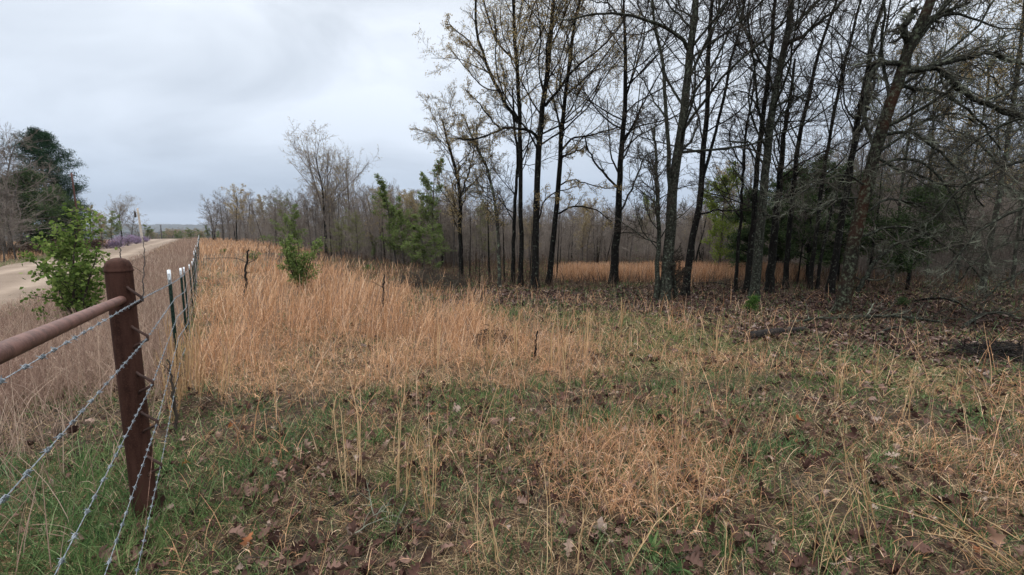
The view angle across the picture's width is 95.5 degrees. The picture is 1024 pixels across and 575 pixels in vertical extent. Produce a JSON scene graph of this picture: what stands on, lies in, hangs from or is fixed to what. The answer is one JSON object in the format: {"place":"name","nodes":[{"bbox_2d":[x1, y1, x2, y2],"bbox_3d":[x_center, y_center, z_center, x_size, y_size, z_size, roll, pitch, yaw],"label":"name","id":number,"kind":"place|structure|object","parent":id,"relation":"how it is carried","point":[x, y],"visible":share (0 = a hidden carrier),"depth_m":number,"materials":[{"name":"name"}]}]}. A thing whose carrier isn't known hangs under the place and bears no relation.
{"place":"outdoors","nodes":[
{"label":"outdoors","id":0,"kind":"place"},
{"bbox_2d":[0,239,176,313],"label":"gravel road","id":1,"kind":"structure","parent":0,"point":[12,281],"depth_m":24.48,"materials":[{"name":"gravel"}]},
{"bbox_2d":[5,224,747,240],"bbox_3d":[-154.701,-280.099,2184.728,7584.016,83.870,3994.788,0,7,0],"label":"hills","id":2,"kind":"structure","parent":0,"point":[174,226],"depth_m":2174.00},
{"bbox_2d":[0,238,1023,574],"bbox_3d":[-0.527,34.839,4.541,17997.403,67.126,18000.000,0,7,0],"label":"ground","id":3,"kind":"structure","parent":0,"point":[712,560],"depth_m":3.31,"materials":[{"name":"plant"}]},
{"bbox_2d":[0,185,26,255],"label":"bare tree","id":4,"kind":"object","parent":3,"relation":"on","point":[5,247],"visible":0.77,"depth_m":37.79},
{"bbox_2d":[2,200,37,259],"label":"bare tree","id":5,"kind":"object","parent":3,"relation":"on","point":[15,226],"visible":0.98,"depth_m":35.69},
{"bbox_2d":[0,166,66,253],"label":"bare tree","id":6,"kind":"object","parent":3,"relation":"on","point":[26,175],"visible":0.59,"depth_m":44.92,"materials":[{"name":"black plant"}]},
{"bbox_2d":[0,147,81,250],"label":"bare tree","id":7,"kind":"object","parent":3,"relation":"on","point":[15,184],"visible":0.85,"depth_m":39.94,"materials":[{"name":"plant"}]},
{"bbox_2d":[0,121,85,246],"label":"bare tree","id":8,"kind":"object","parent":3,"relation":"on","point":[11,146],"visible":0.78,"depth_m":43.63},
{"bbox_2d":[0,125,91,239],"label":"pine tree","id":9,"kind":"object","parent":3,"relation":"on","point":[44,136],"visible":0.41,"depth_m":50.09,"materials":[{"name":"green plant"}]},
{"bbox_2d":[31,182,97,242],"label":"cedar tree","id":10,"kind":"object","parent":3,"relation":"on","point":[65,197],"visible":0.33,"depth_m":48.56,"materials":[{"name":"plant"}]},
{"bbox_2d":[17,201,117,321],"bbox_3d":[-8.618,-0.339,9.082,1.475,2.660,1.890,-7,10,-44],"label":"leafy bush","id":11,"kind":"object","parent":3,"relation":"on","point":[76,286],"visible":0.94,"depth_m":8.91,"materials":[{"name":"green plant"}]},
{"bbox_2d":[0,258,161,518],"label":"corner post","id":12,"kind":"object","parent":3,"relation":"on","point":[126,332],"visible":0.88,"depth_m":2.46,"materials":[{"name":"metal"}]},
{"bbox_2d":[0,236,199,574],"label":"barbed wire fence","id":13,"kind":"object","parent":3,"relation":"on","point":[59,437],"visible":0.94,"depth_m":2.18,"materials":[{"name":"metal"}]},
{"bbox_2d":[0,237,201,574],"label":"roadside grass","id":14,"kind":"structure","parent":3,"relation":"on","point":[91,343],"depth_m":5.32,"materials":[{"name":"plant"}]},
{"bbox_2d":[91,210,124,242],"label":"leafing tree","id":15,"kind":"object","parent":3,"relation":"on","point":[114,225],"visible":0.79,"depth_m":71.67,"materials":[{"name":"green plant"}]},
{"bbox_2d":[103,191,142,242],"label":"bare tree","id":16,"kind":"object","parent":3,"relation":"on","point":[120,212],"visible":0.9,"depth_m":83.13,"materials":[{"name":"black plant"}]},
{"bbox_2d":[159,359,186,432],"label":"dead stalk","id":17,"kind":"object","parent":3,"relation":"on","point":[174,405],"visible":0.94,"depth_m":3.67,"materials":[{"name":"brown plant"}]},
{"bbox_2d":[163,388,231,422],"bbox_3d":[-2.846,1.008,4.113,0.524,0.232,0.542,0,7,0],"label":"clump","id":18,"kind":"object","parent":3,"relation":"on","point":[194,402],"visible":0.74,"depth_m":4.11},
{"bbox_2d":[207,191,230,239],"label":"bare tree","id":19,"kind":"object","parent":3,"relation":"on","point":[221,215],"visible":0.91,"depth_m":95.97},
{"bbox_2d":[207,188,232,240],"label":"bare tree","id":20,"kind":"object","parent":3,"relation":"on","point":[222,204],"visible":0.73,"depth_m":97.69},
{"bbox_2d":[221,183,253,241],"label":"budding tree","id":21,"kind":"object","parent":3,"relation":"on","point":[233,204],"visible":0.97,"depth_m":83.33,"materials":[{"name":"black plant"}]},
{"bbox_2d":[252,193,273,238],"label":"budding tree","id":22,"kind":"object","parent":3,"relation":"on","point":[259,201],"visible":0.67,"depth_m":98.34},
{"bbox_2d":[259,203,307,255],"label":"leafing tree","id":23,"kind":"object","parent":3,"relation":"on","point":[289,222],"visible":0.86,"depth_m":35.73,"materials":[{"name":"green plant"}]},
{"bbox_2d":[271,189,295,234],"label":"leafing tree","id":24,"kind":"object","parent":3,"relation":"on","point":[285,202],"visible":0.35,"depth_m":57.84,"materials":[{"name":"grey plant"}]},
{"bbox_2d":[277,234,324,289],"bbox_3d":[-7.525,-0.847,16.657,1.681,2.170,1.249,-3,8,-24],"label":"leafy bush","id":25,"kind":"object","parent":3,"relation":"on","point":[295,268],"visible":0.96,"depth_m":16.44,"materials":[{"name":"green plant"}]},
{"bbox_2d":[304,178,346,250],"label":"bare tree","id":26,"kind":"object","parent":3,"relation":"on","point":[319,213],"visible":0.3,"depth_m":45.95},
{"bbox_2d":[280,119,378,253],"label":"bare tree","id":27,"kind":"object","parent":3,"relation":"on","point":[315,184],"visible":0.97,"depth_m":40.50,"materials":[{"name":"black plant"}]},
{"bbox_2d":[318,183,350,255],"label":"bare tree","id":28,"kind":"object","parent":3,"relation":"on","point":[338,218],"visible":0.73,"depth_m":38.79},
{"bbox_2d":[324,217,348,260],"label":"leafing tree","id":29,"kind":"object","parent":3,"relation":"on","point":[338,233],"visible":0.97,"depth_m":32.64,"materials":[{"name":"green plant"}]},
{"bbox_2d":[312,140,364,226],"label":"bare tree","id":30,"kind":"object","parent":3,"relation":"on","point":[350,179],"visible":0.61,"depth_m":48.70,"materials":[{"name":"black plant"}]},
{"bbox_2d":[218,205,478,266],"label":"treeline brush","id":31,"kind":"object","parent":3,"relation":"on","point":[367,249],"visible":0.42,"depth_m":41.02,"materials":[{"name":"plant"}]},
{"bbox_2d":[342,209,369,261],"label":"leafing tree","id":32,"kind":"object","parent":3,"relation":"on","point":[356,222],"visible":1,"depth_m":30.82,"materials":[{"name":"green plant"}]},
{"bbox_2d":[344,188,383,259],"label":"bare tree","id":33,"kind":"object","parent":3,"relation":"on","point":[375,225],"visible":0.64,"depth_m":32.60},
{"bbox_2d":[320,477,412,569],"bbox_3d":[-0.732,1.183,2.514,0.264,0.244,0.703,1,8,8],"label":"dead stalk","id":34,"kind":"object","parent":3,"relation":"on","point":[355,532],"visible":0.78,"depth_m":2.52,"materials":[{"name":"beige plant"}]},
{"bbox_2d":[361,184,393,260],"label":"budding tree","id":35,"kind":"object","parent":3,"relation":"on","point":[379,219],"visible":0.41,"depth_m":32.31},
{"bbox_2d":[370,173,401,265],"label":"leafing tree","id":36,"kind":"object","parent":3,"relation":"on","point":[390,214],"visible":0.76,"depth_m":27.29,"materials":[{"name":"green plant"}]},
{"bbox_2d":[362,502,440,553],"bbox_3d":[-0.587,1.249,2.471,0.453,0.130,0.183,-3,8,-24],"label":"dead stalk","id":37,"kind":"object","parent":3,"relation":"on","point":[407,525],"visible":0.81,"depth_m":2.47,"materials":[{"name":"brown plant"}]},
{"bbox_2d":[389,195,420,265],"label":"leafing tree","id":38,"kind":"object","parent":3,"relation":"on","point":[402,220],"visible":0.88,"depth_m":26.53,"materials":[{"name":"green plant"}]},
{"bbox_2d":[397,189,425,263],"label":"budding tree","id":39,"kind":"object","parent":3,"relation":"on","point":[411,202],"visible":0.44,"depth_m":29.24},
{"bbox_2d":[400,214,456,269],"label":"leafing tree","id":40,"kind":"object","parent":3,"relation":"on","point":[415,238],"visible":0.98,"depth_m":23.18,"materials":[{"name":"green plant"}]},
{"bbox_2d":[389,265,472,291],"bbox_3d":[-3.220,-0.453,17.677,3.381,0.964,3.575,0,7,0],"label":"brush pile","id":41,"kind":"object","parent":3,"relation":"on","point":[445,280],"visible":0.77,"depth_m":17.38,"materials":[{"name":"brown plant"}]},
{"bbox_2d":[414,157,449,269],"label":"leafing tree","id":42,"kind":"object","parent":3,"relation":"on","point":[432,205],"visible":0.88,"depth_m":24.36,"materials":[{"name":"green plant"}]},
{"bbox_2d":[409,174,466,263],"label":"bare tree","id":43,"kind":"object","parent":3,"relation":"on","point":[425,191],"visible":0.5,"depth_m":27.98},
{"bbox_2d":[421,202,457,265],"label":"bare tree","id":44,"kind":"object","parent":3,"relation":"on","point":[441,221],"visible":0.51,"depth_m":27.54,"materials":[{"name":"black plant"}]},
{"bbox_2d":[407,79,510,277],"bbox_3d":[-2.118,-4.585,19.709,4.151,8.874,3.380,0,7,0],"label":"bare tree","id":45,"kind":"object","parent":3,"relation":"on","point":[459,200],"visible":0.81,"depth_m":19.78,"materials":[{"name":"black plant"}]},
{"bbox_2d":[440,178,480,266],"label":"bare tree","id":46,"kind":"object","parent":3,"relation":"on","point":[454,228],"visible":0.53,"depth_m":26.56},
{"bbox_2d":[422,85,507,285],"bbox_3d":[-1.757,-3.717,17.495,3.243,7.685,3.679,0,7,0],"label":"bare tree","id":47,"kind":"object","parent":3,"relation":"on","point":[478,150],"visible":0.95,"depth_m":17.38,"materials":[{"name":"brown plant"}]},
{"bbox_2d":[462,198,484,277],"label":"bare tree","id":48,"kind":"object","parent":3,"relation":"on","point":[470,231],"visible":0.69,"depth_m":21.48,"materials":[{"name":"black plant"}]},
{"bbox_2d":[176,237,780,489],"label":"tall golden grass","id":49,"kind":"structure","parent":3,"relation":"on","point":[213,351],"depth_m":8.53,"materials":[{"name":"plant"}]},
{"bbox_2d":[471,197,496,265],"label":"leafing tree","id":50,"kind":"object","parent":3,"relation":"on","point":[481,236],"visible":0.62,"depth_m":26.93,"materials":[{"name":"green plant"}]},
{"bbox_2d":[466,161,510,276],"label":"bare tree","id":51,"kind":"object","parent":3,"relation":"on","point":[489,228],"visible":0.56,"depth_m":20.47,"materials":[{"name":"black plant"}]},
{"bbox_2d":[466,323,515,347],"bbox_3d":[-0.332,0.712,7.056,0.781,0.366,0.823,-6,10,-39],"label":"brush pile","id":52,"kind":"object","parent":3,"relation":"on","point":[505,337],"visible":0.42,"depth_m":7.01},
{"bbox_2d":[484,182,516,281],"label":"bare tree","id":53,"kind":"object","parent":3,"relation":"on","point":[508,193],"visible":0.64,"depth_m":19.36,"materials":[{"name":"black plant"}]},
{"bbox_2d":[412,0,601,286],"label":"bare tree","id":54,"kind":"object","parent":3,"relation":"on","point":[518,60],"visible":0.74,"depth_m":17.03,"materials":[{"name":"black plant"}]},
{"bbox_2d":[0,294,1023,574],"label":"fallen oak leaves","id":55,"kind":"object","parent":3,"relation":"on","point":[802,560],"visible":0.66,"depth_m":2.86,"materials":[{"name":"brown plant"}]},
{"bbox_2d":[0,269,1023,574],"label":"sticks","id":56,"kind":"object","parent":3,"relation":"on","point":[540,451],"visible":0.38,"depth_m":3.47,"materials":[{"name":"wood"}]},
{"bbox_2d":[0,260,1023,574],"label":"dry thatch","id":57,"kind":"object","parent":3,"relation":"on","point":[572,514],"visible":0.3,"depth_m":3.27,"materials":[{"name":"beige plant"}]},
{"bbox_2d":[470,49,573,282],"bbox_3d":[0.359,-4.506,18.431,4.210,9.039,3.875,4,8,29],"label":"bare tree","id":58,"kind":"object","parent":3,"relation":"on","point":[514,192],"visible":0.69,"depth_m":18.38,"materials":[{"name":"black plant"}]},
{"bbox_2d":[446,0,645,288],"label":"bare tree","id":59,"kind":"object","parent":3,"relation":"on","point":[538,144],"visible":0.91,"depth_m":16.58,"materials":[{"name":"black plant"}]},
{"bbox_2d":[545,194,571,275],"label":"bare tree","id":60,"kind":"object","parent":3,"relation":"on","point":[561,235],"visible":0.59,"depth_m":20.60,"materials":[{"name":"black plant"}]},
{"bbox_2d":[498,0,649,284],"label":"bare tree","id":61,"kind":"object","parent":3,"relation":"on","point":[561,147],"visible":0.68,"depth_m":18.21,"materials":[{"name":"black plant"}]},
{"bbox_2d":[571,216,593,261],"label":"budding tree","id":62,"kind":"object","parent":3,"relation":"on","point":[583,232],"visible":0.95,"depth_m":28.37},
{"bbox_2d":[145,254,1023,574],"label":"straw clumps","id":63,"kind":"object","parent":3,"relation":"on","point":[463,354],"visible":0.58,"depth_m":3.87,"materials":[{"name":"beige plant"}]},
{"bbox_2d":[572,207,598,262],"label":"bare tree","id":64,"kind":"object","parent":3,"relation":"on","point":[591,250],"visible":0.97,"depth_m":28.22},
{"bbox_2d":[153,297,1023,574],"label":"dry grass stalks","id":65,"kind":"object","parent":3,"relation":"on","point":[179,381],"visible":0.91,"depth_m":2.69,"materials":[{"name":"plant"}]},
{"bbox_2d":[583,209,610,262],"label":"bare tree","id":66,"kind":"object","parent":3,"relation":"on","point":[600,230],"visible":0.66,"depth_m":29.87,"materials":[{"name":"black plant"}]},
{"bbox_2d":[611,210,646,263],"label":"bare tree","id":67,"kind":"object","parent":3,"relation":"on","point":[632,239],"visible":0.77,"depth_m":27.78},
{"bbox_2d":[263,243,1023,315],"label":"woodland weeds","id":68,"kind":"object","parent":3,"relation":"on","point":[516,274],"visible":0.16,"depth_m":19.70,"materials":[{"name":"plant"}]},
{"bbox_2d":[523,0,763,283],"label":"bare tree","id":69,"kind":"object","parent":3,"relation":"on","point":[614,263],"visible":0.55,"depth_m":18.16,"materials":[{"name":"black plant"}]},
{"bbox_2d":[297,256,1023,415],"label":"leaf litter","id":70,"kind":"object","parent":3,"relation":"on","point":[696,294],"visible":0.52,"depth_m":11.07,"materials":[{"name":"plant"}]},
{"bbox_2d":[542,260,815,282],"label":"golden grass","id":71,"kind":"structure","parent":3,"relation":"on","point":[700,268],"depth_m":20.07,"materials":[{"name":"plant"}]},
{"bbox_2d":[580,0,803,296],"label":"bare tree","id":72,"kind":"object","parent":3,"relation":"on","point":[703,166],"visible":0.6,"depth_m":14.63,"materials":[{"name":"black plant"}]},
{"bbox_2d":[675,204,715,263],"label":"bare tree","id":73,"kind":"object","parent":3,"relation":"on","point":[699,243],"visible":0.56,"depth_m":28.28,"materials":[{"name":"black plant"}]},
{"bbox_2d":[677,177,731,260],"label":"bare tree","id":74,"kind":"object","parent":3,"relation":"on","point":[702,255],"visible":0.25,"depth_m":31.17,"materials":[{"name":"black plant"}]},
{"bbox_2d":[396,92,1023,280],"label":"undergrowth thicket","id":75,"kind":"object","parent":3,"relation":"on","point":[651,249],"visible":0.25,"depth_m":26.93,"materials":[{"name":"plant"}]},
{"bbox_2d":[559,0,877,301],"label":"bare tree","id":76,"kind":"object","parent":3,"relation":"on","point":[666,283],"visible":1,"depth_m":13.01,"materials":[{"name":"brown plant"}]},
{"bbox_2d":[701,162,747,264],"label":"leafing tree","id":77,"kind":"object","parent":3,"relation":"on","point":[721,226],"visible":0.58,"depth_m":21.18,"materials":[{"name":"green plant"}]},
{"bbox_2d":[711,158,753,261],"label":"budding tree","id":78,"kind":"object","parent":3,"relation":"on","point":[719,171],"visible":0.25,"depth_m":30.34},
{"bbox_2d":[687,3,805,291],"bbox_3d":[7.698,-4.651,16.246,3.421,9.817,3.843,-2,8,-14],"label":"bare tree","id":79,"kind":"object","parent":3,"relation":"on","point":[743,167],"visible":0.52,"depth_m":16.08,"materials":[{"name":"black plant"}]},
{"bbox_2d":[721,185,778,267],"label":"cedar tree","id":80,"kind":"object","parent":3,"relation":"on","point":[744,236],"visible":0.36,"depth_m":19.47,"materials":[{"name":"green plant"}]},
{"bbox_2d":[740,294,762,310],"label":"cedar sapling","id":81,"kind":"object","parent":3,"relation":"on","point":[753,300],"visible":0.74,"depth_m":11.49,"materials":[{"name":"green plant"}]},
{"bbox_2d":[659,0,868,293],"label":"bare tree","id":82,"kind":"object","parent":3,"relation":"on","point":[748,272],"visible":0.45,"depth_m":15.14,"materials":[{"name":"black plant"}]},
{"bbox_2d":[743,327,806,339],"bbox_3d":[4.639,0.764,8.115,1.832,0.207,0.165,-5,9,-31],"label":"rotten log","id":83,"kind":"object","parent":3,"relation":"on","point":[757,333],"visible":0.69,"depth_m":7.88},
{"bbox_2d":[688,32,868,292],"bbox_3d":[9.190,-4.665,15.704,3.593,10.012,5.982,-2,8,-18],"label":"bare tree","id":84,"kind":"object","parent":3,"relation":"on","point":[772,258],"visible":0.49,"depth_m":15.78,"materials":[{"name":"black plant"}]},
{"bbox_2d":[651,0,914,298],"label":"bare tree","id":85,"kind":"object","parent":3,"relation":"on","point":[755,281],"visible":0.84,"depth_m":13.46,"materials":[{"name":"brown plant"}]},
{"bbox_2d":[748,168,829,264],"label":"cedar tree","id":86,"kind":"object","parent":3,"relation":"on","point":[780,240],"visible":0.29,"depth_m":19.25,"materials":[{"name":"green plant"}]},
{"bbox_2d":[667,0,916,288],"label":"bare tree","id":87,"kind":"object","parent":3,"relation":"on","point":[787,248],"visible":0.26,"depth_m":16.63,"materials":[{"name":"black plant"}]},
{"bbox_2d":[792,185,818,282],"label":"bare tree","id":88,"kind":"object","parent":3,"relation":"on","point":[802,247],"visible":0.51,"depth_m":18.11,"materials":[{"name":"black plant"}]},
{"bbox_2d":[766,149,901,282],"bbox_3d":[11.981,-2.691,18.224,4.490,5.538,4.451,-4,8,-26],"label":"cedar tree","id":89,"kind":"object","parent":3,"relation":"on","point":[827,257],"visible":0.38,"depth_m":18.24,"materials":[{"name":"green plant"}]},
{"bbox_2d":[785,290,894,322],"bbox_3d":[6.983,0.467,10.268,3.752,0.777,1.336,-4,9,-30],"label":"fallen branch","id":90,"kind":"object","parent":3,"relation":"on","point":[818,318],"visible":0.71,"depth_m":10.05,"materials":[{"name":"wood"}]},
{"bbox_2d":[794,169,893,280],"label":"cedar tree","id":91,"kind":"object","parent":3,"relation":"on","point":[867,242],"visible":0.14,"depth_m":18.27,"materials":[{"name":"green plant"}]},
{"bbox_2d":[752,0,939,289],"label":"bare tree","id":92,"kind":"object","parent":3,"relation":"on","point":[812,259],"visible":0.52,"depth_m":15.33,"materials":[{"name":"black plant"}]},
{"bbox_2d":[712,0,994,289],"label":"bare tree","id":93,"kind":"object","parent":3,"relation":"on","point":[817,284],"visible":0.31,"depth_m":16.63,"materials":[{"name":"black plant"}]},
{"bbox_2d":[833,110,902,215],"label":"bare tree","id":94,"kind":"object","parent":3,"relation":"on","point":[853,190],"visible":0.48,"depth_m":17.07,"materials":[{"name":"black plant"}]},
{"bbox_2d":[740,0,1023,317],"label":"bare tree","id":95,"kind":"object","parent":3,"relation":"on","point":[925,21],"visible":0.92,"depth_m":10.96,"materials":[{"name":"brown plant"}]},
{"bbox_2d":[859,125,917,285],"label":"bare tree","id":96,"kind":"object","parent":3,"relation":"on","point":[877,212],"visible":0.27,"depth_m":17.39,"materials":[{"name":"black plant"}]},
{"bbox_2d":[765,0,1023,293],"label":"bare tree","id":97,"kind":"object","parent":3,"relation":"on","point":[832,275],"visible":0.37,"depth_m":15.06,"materials":[{"name":"black plant"}]},
{"bbox_2d":[843,291,964,324],"bbox_3d":[9.056,0.429,10.781,2.722,0.848,0.960,0,7,0],"label":"fallen branch","id":98,"kind":"object","parent":3,"relation":"on","point":[893,315],"visible":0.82,"depth_m":10.75,"materials":[{"name":"wood"}]},
{"bbox_2d":[862,184,987,289],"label":"cedar tree","id":99,"kind":"object","parent":3,"relation":"on","point":[907,264],"visible":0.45,"depth_m":16.64,"materials":[{"name":"green plant"}]},
{"bbox_2d":[831,0,1023,292],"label":"bare tree","id":100,"kind":"object","parent":3,"relation":"on","point":[1006,147],"visible":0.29,"depth_m":15.54,"materials":[{"name":"brown plant"}]},
{"bbox_2d":[852,18,1012,282],"bbox_3d":[15.883,-5.326,18.375,4.644,10.607,4.222,0,7,0],"label":"bare tree","id":101,"kind":"object","parent":3,"relation":"on","point":[902,178],"visible":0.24,"depth_m":17.89,"materials":[{"name":"grey plant"}]},
{"bbox_2d":[858,6,1021,281],"bbox_3d":[17.226,-5.740,18.866,6.165,11.507,4.145,0,7,0],"label":"bare tree","id":102,"kind":"object","parent":3,"relation":"on","point":[927,243],"visible":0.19,"depth_m":18.74,"materials":[{"name":"grey plant"}]},
{"bbox_2d":[887,56,1023,319],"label":"bare tree","id":103,"kind":"object","parent":3,"relation":"on","point":[985,226],"visible":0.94,"depth_m":9.91,"materials":[{"name":"brown plant"}]},
{"bbox_2d":[914,275,1003,318],"bbox_3d":[12.074,0.139,12.907,1.186,0.984,2.771,2,8,16],"label":"fallen branch","id":104,"kind":"object","parent":3,"relation":"on","point":[944,298],"visible":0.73,"depth_m":12.82,"materials":[{"name":"wood"}]},
{"bbox_2d":[911,1,1023,283],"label":"bare tree","id":105,"kind":"object","parent":3,"relation":"on","point":[966,212],"visible":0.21,"depth_m":17.71,"materials":[{"name":"grey plant"}]},
{"bbox_2d":[939,334,1023,365],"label":"brush pile","id":106,"kind":"object","parent":3,"relation":"on","point":[1012,349],"visible":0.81,"depth_m":6.96,"materials":[{"name":"wood"}]},
{"bbox_2d":[947,290,1023,328],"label":"fallen branch","id":107,"kind":"object","parent":3,"relation":"on","point":[980,315],"visible":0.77,"depth_m":11.09,"materials":[{"name":"wood"}]},
{"bbox_2d":[957,18,1023,289],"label":"bare tree","id":108,"kind":"object","parent":3,"relation":"on","point":[1014,258],"visible":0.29,"depth_m":17.12,"materials":[{"name":"grey plant"}]},
{"bbox_2d":[0,0,1023,224],"label":"sky","id":109,"kind":"structure","parent":0,"point":[166,104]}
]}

